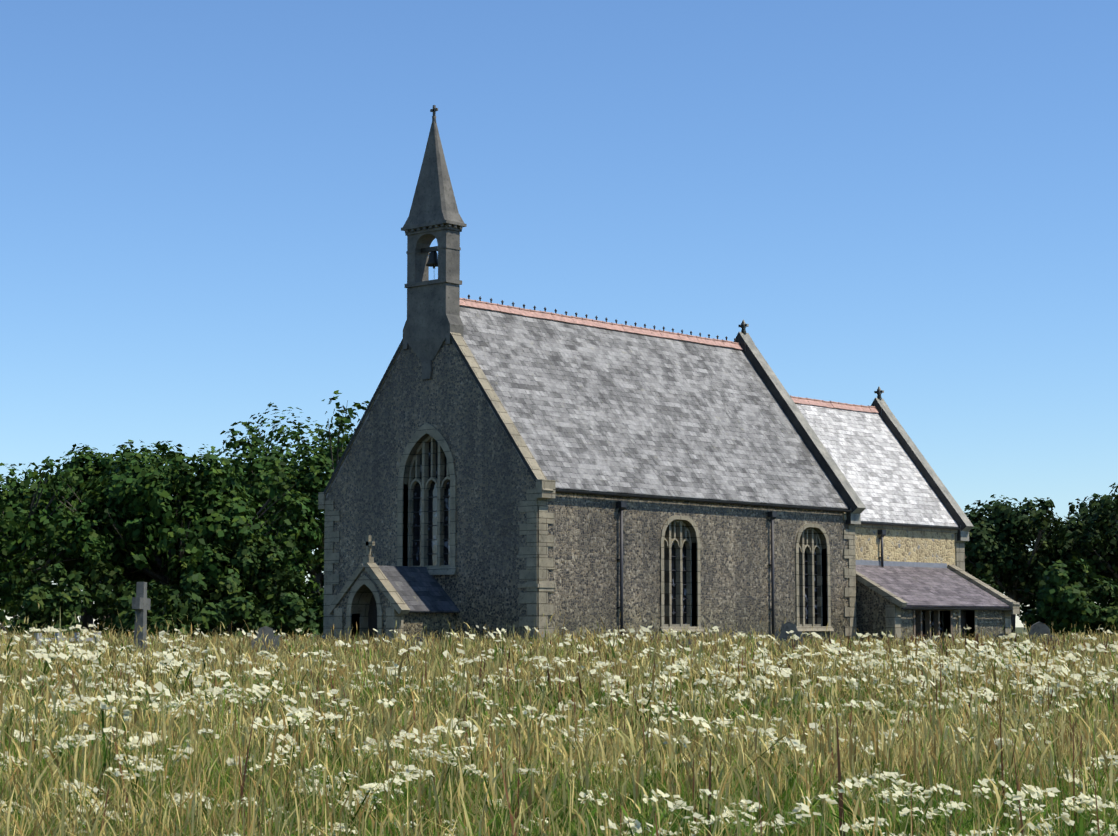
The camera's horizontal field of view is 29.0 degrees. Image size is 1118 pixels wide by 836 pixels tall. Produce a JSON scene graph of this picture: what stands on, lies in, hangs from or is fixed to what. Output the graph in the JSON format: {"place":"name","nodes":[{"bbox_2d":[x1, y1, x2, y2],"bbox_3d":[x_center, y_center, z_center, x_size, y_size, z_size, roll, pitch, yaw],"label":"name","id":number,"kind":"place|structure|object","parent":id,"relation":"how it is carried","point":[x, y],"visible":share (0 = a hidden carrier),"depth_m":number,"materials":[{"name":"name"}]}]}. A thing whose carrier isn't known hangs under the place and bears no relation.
{"place":"outdoors","nodes":[
{"label":"outdoors","id":0,"kind":"place"},
{"bbox_2d":[368,595,376,643],"bbox_3d":[-4.741,5.565,57.877,1.040,2.230,0.001,-5,-7,41],"label":"door","id":1,"kind":"structure","parent":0,"point":[372,618],"depth_m":58.13,"materials":[{"name":"brown wood"}]},
{"bbox_2d":[0,627,1028,636],"bbox_3d":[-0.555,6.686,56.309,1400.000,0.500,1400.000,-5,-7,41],"label":"ground","id":2,"kind":"structure","parent":0,"point":[1018,630],"depth_m":387.54,"materials":[{"name":"soil"}]},
{"bbox_2d":[34,632,100,650],"bbox_3d":[-9.859,4.886,43.427,0.106,1.162,1.481,-5,-8,45],"label":"grave rail","id":3,"kind":"object","parent":2,"relation":"on","point":[58,634],"visible":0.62,"depth_m":43.31,"materials":[{"name":"grey metal"}]},
{"bbox_2d":[0,456,146,618],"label":"tree","id":4,"kind":"object","parent":2,"relation":"on","point":[54,540],"visible":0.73,"depth_m":94.93,"materials":[{"name":"green plant"}]},
{"bbox_2d":[0,443,246,631],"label":"tree","id":5,"kind":"object","parent":2,"relation":"on","point":[99,464],"visible":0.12,"depth_m":99.86,"materials":[{"name":"green plant"}]},
{"bbox_2d":[65,439,194,475],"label":"tree","id":6,"kind":"object","parent":2,"relation":"on","point":[143,449],"depth_m":125.48,"materials":[{"name":"green plant"}]},
{"bbox_2d":[132,582,150,656],"bbox_3d":[-7.920,4.180,40.956,0.900,2.150,0.900,-1,-7,6],"label":"grave cross","id":7,"kind":"object","parent":2,"relation":"on","point":[141,601],"visible":0.33,"depth_m":40.90,"materials":[{"name":"stone"}]},
{"bbox_2d":[0,521,324,637],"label":"hedge","id":8,"kind":"object","parent":2,"relation":"on","point":[270,576],"visible":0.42,"depth_m":92.57,"materials":[{"name":"green plant"}]},
{"bbox_2d":[0,533,324,632],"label":"trunks","id":9,"kind":"object","parent":2,"relation":"on","point":[100,627],"visible":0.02,"depth_m":109.53,"materials":[{"name":"green plant"}]},
{"bbox_2d":[40,441,309,590],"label":"tree","id":10,"kind":"object","parent":2,"relation":"on","point":[202,500],"visible":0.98,"depth_m":96.21,"materials":[{"name":"green plant"}]},
{"bbox_2d":[116,579,324,641],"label":"hedge","id":11,"kind":"object","parent":2,"relation":"on","point":[307,614],"visible":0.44,"depth_m":87.93,"materials":[{"name":"green plant"}]},
{"bbox_2d":[251,626,278,653],"bbox_3d":[-6.353,5.174,46.819,0.600,1.350,0.090,1,-11,-10],"label":"headstone","id":12,"kind":"object","parent":2,"relation":"on","point":[268,631],"visible":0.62,"depth_m":46.86,"materials":[{"name":"stone"}]},
{"bbox_2d":[206,492,324,598],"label":"tree","id":13,"kind":"object","parent":2,"relation":"on","point":[308,536],"visible":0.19,"depth_m":105.33,"materials":[{"name":"green plant"}]},
{"bbox_2d":[203,390,369,596],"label":"tree","id":14,"kind":"object","parent":2,"relation":"on","point":[309,476],"visible":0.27,"depth_m":108.65,"materials":[{"name":"green plant"}]},
{"bbox_2d":[337,569,455,647],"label":"porch walls","id":15,"kind":"structure","parent":2,"relation":"on","point":[416,623],"depth_m":57.85,"materials":[{"name":"grey stone"}]},
{"bbox_2d":[327,535,409,648],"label":"porch dressings","id":16,"kind":"structure","parent":15,"relation":"attached to","point":[398,611],"depth_m":57.42,"materials":[{"name":"beige stone"}]},
{"bbox_2d":[333,566,459,612],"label":"porch roof","id":17,"kind":"structure","parent":15,"relation":"on","point":[419,589],"depth_m":58.06,"materials":[{"name":"grey stone"}]},
{"bbox_2d":[405,637,427,646],"bbox_3d":[-3.304,5.613,50.183,0.550,1.080,0.090,0,-6,3],"label":"headstone","id":18,"kind":"object","parent":2,"relation":"on","point":[419,639],"visible":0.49,"depth_m":50.19,"materials":[{"name":"stone"}]},
{"bbox_2d":[0,603,1117,835],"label":"meadow grasses","id":19,"kind":"object","parent":2,"relation":"on","point":[788,781],"visible":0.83,"depth_m":12.63,"materials":[{"name":"green plant"}]},
{"bbox_2d":[0,624,1117,835],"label":"white wildflowers","id":20,"kind":"object","parent":2,"relation":"on","point":[305,714],"visible":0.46,"depth_m":15.38,"materials":[{"name":"white plant"}]},
{"bbox_2d":[0,630,1117,835],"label":"flower stems","id":21,"kind":"object","parent":2,"relation":"on","point":[334,743],"visible":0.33,"depth_m":11.66,"materials":[{"name":"green plant"}]},
{"bbox_2d":[324,341,855,642],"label":"nave walls","id":22,"kind":"structure","parent":2,"relation":"on","point":[495,482],"depth_m":59.77,"materials":[{"name":"grey stone"}]},
{"bbox_2d":[397,423,455,574],"bbox_3d":[-3.556,2.227,59.544,2.340,4.194,0.460,-5,-7,41],"label":"tracery window","id":23,"kind":"structure","parent":22,"relation":"attached to","point":[440,480],"depth_m":59.72,"materials":[{"name":"stone"}]},
{"bbox_2d":[412,496,449,554],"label":"window bars","id":24,"kind":"object","parent":22,"relation":"attached to","point":[430,525],"depth_m":59.66,"materials":[{"name":"metal"}]},
{"bbox_2d":[413,441,449,565],"bbox_3d":[-3.417,2.288,59.696,1.840,3.700,0.001,-5,-7,41],"label":"window glass","id":25,"kind":"object","parent":22,"relation":"attached to","point":[432,520],"depth_m":59.74,"materials":[{"name":"black glass"}]},
{"bbox_2d":[401,105,466,379],"bbox_3d":[-3.496,-4.908,60.292,1.840,7.740,0.800,-5,-7,41],"label":"bell turret","id":26,"kind":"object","parent":22,"relation":"on","point":[433,321],"depth_m":59.96,"materials":[{"name":"stone"}]},
{"bbox_2d":[421,246,437,268],"bbox_3d":[-3.496,-4.300,60.234,0.861,0.921,0.439,-11,-12,63],"label":"bell","id":27,"kind":"object","parent":26,"relation":"attached to","point":[433,259],"visible":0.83,"depth_m":60.18,"materials":[{"name":"brown metal"}]},
{"bbox_2d":[324,332,553,495],"bbox_3d":[-3.536,-0.570,59.833,8.719,5.625,0.400,-5,-7,41],"label":"gable coping","id":28,"kind":"object","parent":22,"relation":"on","point":[500,411],"visible":0.46,"depth_m":58.49,"materials":[{"name":"beige stone"}]},
{"bbox_2d":[326,306,847,509],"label":"nave roof","id":29,"kind":"structure","parent":22,"relation":"on","point":[592,409],"depth_m":63.17,"materials":[{"name":"grey stone"}]},
{"bbox_2d":[318,479,856,642],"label":"quoins","id":30,"kind":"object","parent":22,"relation":"attached to","point":[538,513],"depth_m":56.88,"materials":[{"name":"beige stone"}]},
{"bbox_2d":[616,501,625,639],"bbox_3d":[1.681,4.677,58.939,0.240,4.800,0.220,-5,-7,41],"label":"downpipe","id":31,"kind":"object","parent":22,"relation":"attached to","point":[621,505],"visible":0.71,"depth_m":58.97,"materials":[{"name":"black metal"}]},
{"bbox_2d":[664,542,686,623],"bbox_3d":[3.176,4.389,61.259,0.001,3.013,1.520,-5,-7,41],"label":"window glass","id":32,"kind":"object","parent":22,"relation":"attached to","point":[673,560],"depth_m":61.38,"materials":[{"name":"black glass"}]},
{"bbox_2d":[664,555,687,612],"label":"window bars","id":33,"kind":"object","parent":22,"relation":"attached to","point":[676,584],"depth_m":61.33,"materials":[{"name":"metal"}]},
{"bbox_2d":[660,515,703,631],"bbox_3d":[3.334,4.388,61.119,0.460,3.270,1.900,-5,-7,41],"label":"tracery window","id":34,"kind":"structure","parent":22,"relation":"attached to","point":[676,532],"depth_m":61.31,"materials":[{"name":"stone"}]},
{"bbox_2d":[553,489,851,511],"bbox_3d":[4.413,2.401,62.127,0.130,0.067,14.050,-5,-7,41],"label":"gutter","id":35,"kind":"object","parent":22,"relation":"attached to","point":[681,499],"visible":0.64,"depth_m":61.49,"materials":[{"name":"black metal"}]},
{"bbox_2d":[768,511,776,640],"bbox_3d":[6.315,5.175,64.162,0.240,4.800,0.220,-5,-7,41],"label":"drainpipe","id":36,"kind":"object","parent":22,"relation":"attached to","point":[772,515],"visible":0.75,"depth_m":64.18,"materials":[{"name":"metal"}]},
{"bbox_2d":[736,320,865,524],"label":"gable coping","id":37,"kind":"object","parent":22,"relation":"on","point":[809,437],"visible":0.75,"depth_m":68.96,"materials":[{"name":"beige stone"}]},
{"bbox_2d":[799,561,818,613],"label":"window bars","id":38,"kind":"object","parent":22,"relation":"attached to","point":[808,587],"depth_m":66.21,"materials":[{"name":"metal"}]},
{"bbox_2d":[804,548,816,623],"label":"window glass","id":39,"kind":"object","parent":22,"relation":"attached to","point":[806,581],"depth_m":66.28,"materials":[{"name":"black glass"}]},
{"bbox_2d":[795,523,833,630],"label":"tracery window","id":40,"kind":"structure","parent":22,"relation":"attached to","point":[807,538],"depth_m":66.16,"materials":[{"name":"stone"}]},
{"bbox_2d":[775,622,802,651],"bbox_3d":[5.472,5.562,51.496,0.650,1.420,0.090,-1,-9,11],"label":"headstone","id":41,"kind":"object","parent":2,"relation":"on","point":[785,627],"visible":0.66,"depth_m":51.53,"materials":[{"name":"stone"}]},
{"bbox_2d":[855,527,955,565],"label":"chancel walls","id":42,"kind":"structure","parent":2,"relation":"on","point":[916,546],"depth_m":71.61,"materials":[{"name":"beige stone"}]},
{"bbox_2d":[795,403,957,527],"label":"roof","id":43,"kind":"structure","parent":42,"relation":"on","point":[882,474],"depth_m":73.20,"materials":[{"name":"grey stone"}]},
{"bbox_2d":[878,529,885,566],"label":"downpipe","id":44,"kind":"object","parent":42,"relation":"attached to","point":[882,532],"visible":0.81,"depth_m":70.29,"materials":[{"name":"black metal"}]},
{"bbox_2d":[856,560,946,567],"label":"roof flashing","id":45,"kind":"object","parent":42,"relation":"attached to","point":[904,564],"visible":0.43,"depth_m":71.33,"materials":[{"name":"grey metal"}]},
{"bbox_2d":[855,522,964,570],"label":"chancel dressings","id":46,"kind":"structure","parent":42,"relation":"attached to","point":[960,553],"depth_m":73.52,"materials":[{"name":"beige stone"}]},
{"bbox_2d":[861,522,960,529],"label":"gutter","id":47,"kind":"object","parent":42,"relation":"attached to","point":[901,525],"visible":0.66,"depth_m":71.47,"materials":[{"name":"black metal"}]},
{"bbox_2d":[871,387,973,540],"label":"gable coping","id":48,"kind":"object","parent":42,"relation":"on","point":[929,474],"visible":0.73,"depth_m":75.20,"materials":[{"name":"beige stone"}]},
{"bbox_2d":[925,637,945,648],"bbox_3d":[9.960,6.300,57.315,0.550,1.060,0.090,-1,-6,9],"label":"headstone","id":49,"kind":"object","parent":2,"relation":"on","point":[937,641],"visible":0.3,"depth_m":57.30,"materials":[{"name":"stone"}]},
{"bbox_2d":[856,565,1019,644],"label":"vestry dressings","id":50,"kind":"structure","parent":2,"relation":"on","point":[893,617],"depth_m":67.52,"materials":[{"name":"beige stone"}]},
{"bbox_2d":[995,633,1011,645],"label":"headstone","id":51,"kind":"object","parent":2,"relation":"on","point":[1001,634],"visible":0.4,"depth_m":65.18,"materials":[{"name":"stone"}]},
{"bbox_2d":[963,494,1101,632],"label":"tree","id":52,"kind":"object","parent":2,"relation":"on","point":[994,547],"visible":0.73,"depth_m":118.75,"materials":[{"name":"green plant"}]},
{"bbox_2d":[1029,622,1049,642],"bbox_3d":[13.796,6.574,62.175,0.600,1.450,0.090,0,0,-3],"label":"headstone","id":53,"kind":"object","parent":2,"relation":"on","point":[1040,628],"visible":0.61,"depth_m":62.13,"materials":[{"name":"stone"}]},
{"bbox_2d":[975,556,1117,636],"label":"hedge","id":54,"kind":"object","parent":2,"relation":"on","point":[1062,604],"visible":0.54,"depth_m":99.88,"materials":[{"name":"green plant"}]},
{"bbox_2d":[1042,635,1057,644],"bbox_3d":[13.505,6.471,59.233,0.600,1.080,0.090,0,-9,-2],"label":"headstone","id":55,"kind":"object","parent":2,"relation":"on","point":[1050,638],"visible":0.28,"depth_m":59.25,"materials":[{"name":"stone"}]},
{"bbox_2d":[989,570,1117,623],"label":"hedge","id":56,"kind":"object","parent":2,"relation":"on","point":[1024,609],"depth_m":128.38,"materials":[{"name":"green plant"}]},
{"bbox_2d":[990,517,1116,606],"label":"tree","id":57,"kind":"object","parent":2,"relation":"on","point":[1028,601],"depth_m":127.11,"materials":[{"name":"green plant"}]},
{"bbox_2d":[1036,483,1117,586],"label":"tree","id":58,"kind":"object","parent":2,"relation":"on","point":[1102,514],"visible":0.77,"depth_m":116.63,"materials":[{"name":"green plant"}]},
{"bbox_2d":[0,0,1117,626],"label":"sky","id":59,"kind":"structure","parent":0,"point":[205,205],"materials":[{"name":"blue"}]},
{"bbox_2d":[460,295,742,349],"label":"roof ridge","id":60,"kind":"structure","parent":0,"point":[502,308],"depth_m":65.23,"materials":[{"name":"ceramic"}]},
{"bbox_2d":[790,395,878,412],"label":"roof ridge","id":61,"kind":"structure","parent":0,"point":[833,404],"depth_m":74.50,"materials":[{"name":"ceramic"}]},
{"bbox_2d":[855,580,1003,643],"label":"vestry walls","id":62,"kind":"structure","parent":0,"point":[870,611],"depth_m":67.59,"materials":[{"name":"grey stone"}]},
{"bbox_2d":[855,565,1009,607],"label":"lean-to roof","id":63,"kind":"structure","parent":62,"relation":"on","point":[926,587],"depth_m":70.13,"materials":[{"name":"grey stone"}]},
{"bbox_2d":[913,607,952,642],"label":"window frame","id":64,"kind":"object","parent":62,"relation":"in","point":[917,629],"visible":0.58,"depth_m":68.49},
{"bbox_2d":[915,610,942,639],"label":"window glass","id":65,"kind":"object","parent":64,"relation":"in","point":[932,622],"visible":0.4,"depth_m":68.90,"materials":[{"name":"black glass"}]},
{"bbox_2d":[902,607,1012,610],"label":"gutter","id":66,"kind":"object","parent":62,"relation":"attached to","point":[996,609],"visible":0.91,"depth_m":68.99,"materials":[{"name":"black metal"}]},
{"bbox_2d":[958,607,977,639],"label":"door frame","id":67,"kind":"object","parent":62,"relation":"in","point":[974,622],"visible":0.11,"depth_m":70.30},
{"bbox_2d":[960,610,966,643],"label":"door","id":68,"kind":"structure","parent":67,"relation":"in","point":[963,619],"depth_m":70.39,"materials":[{"name":"brown wood"}]}
]}

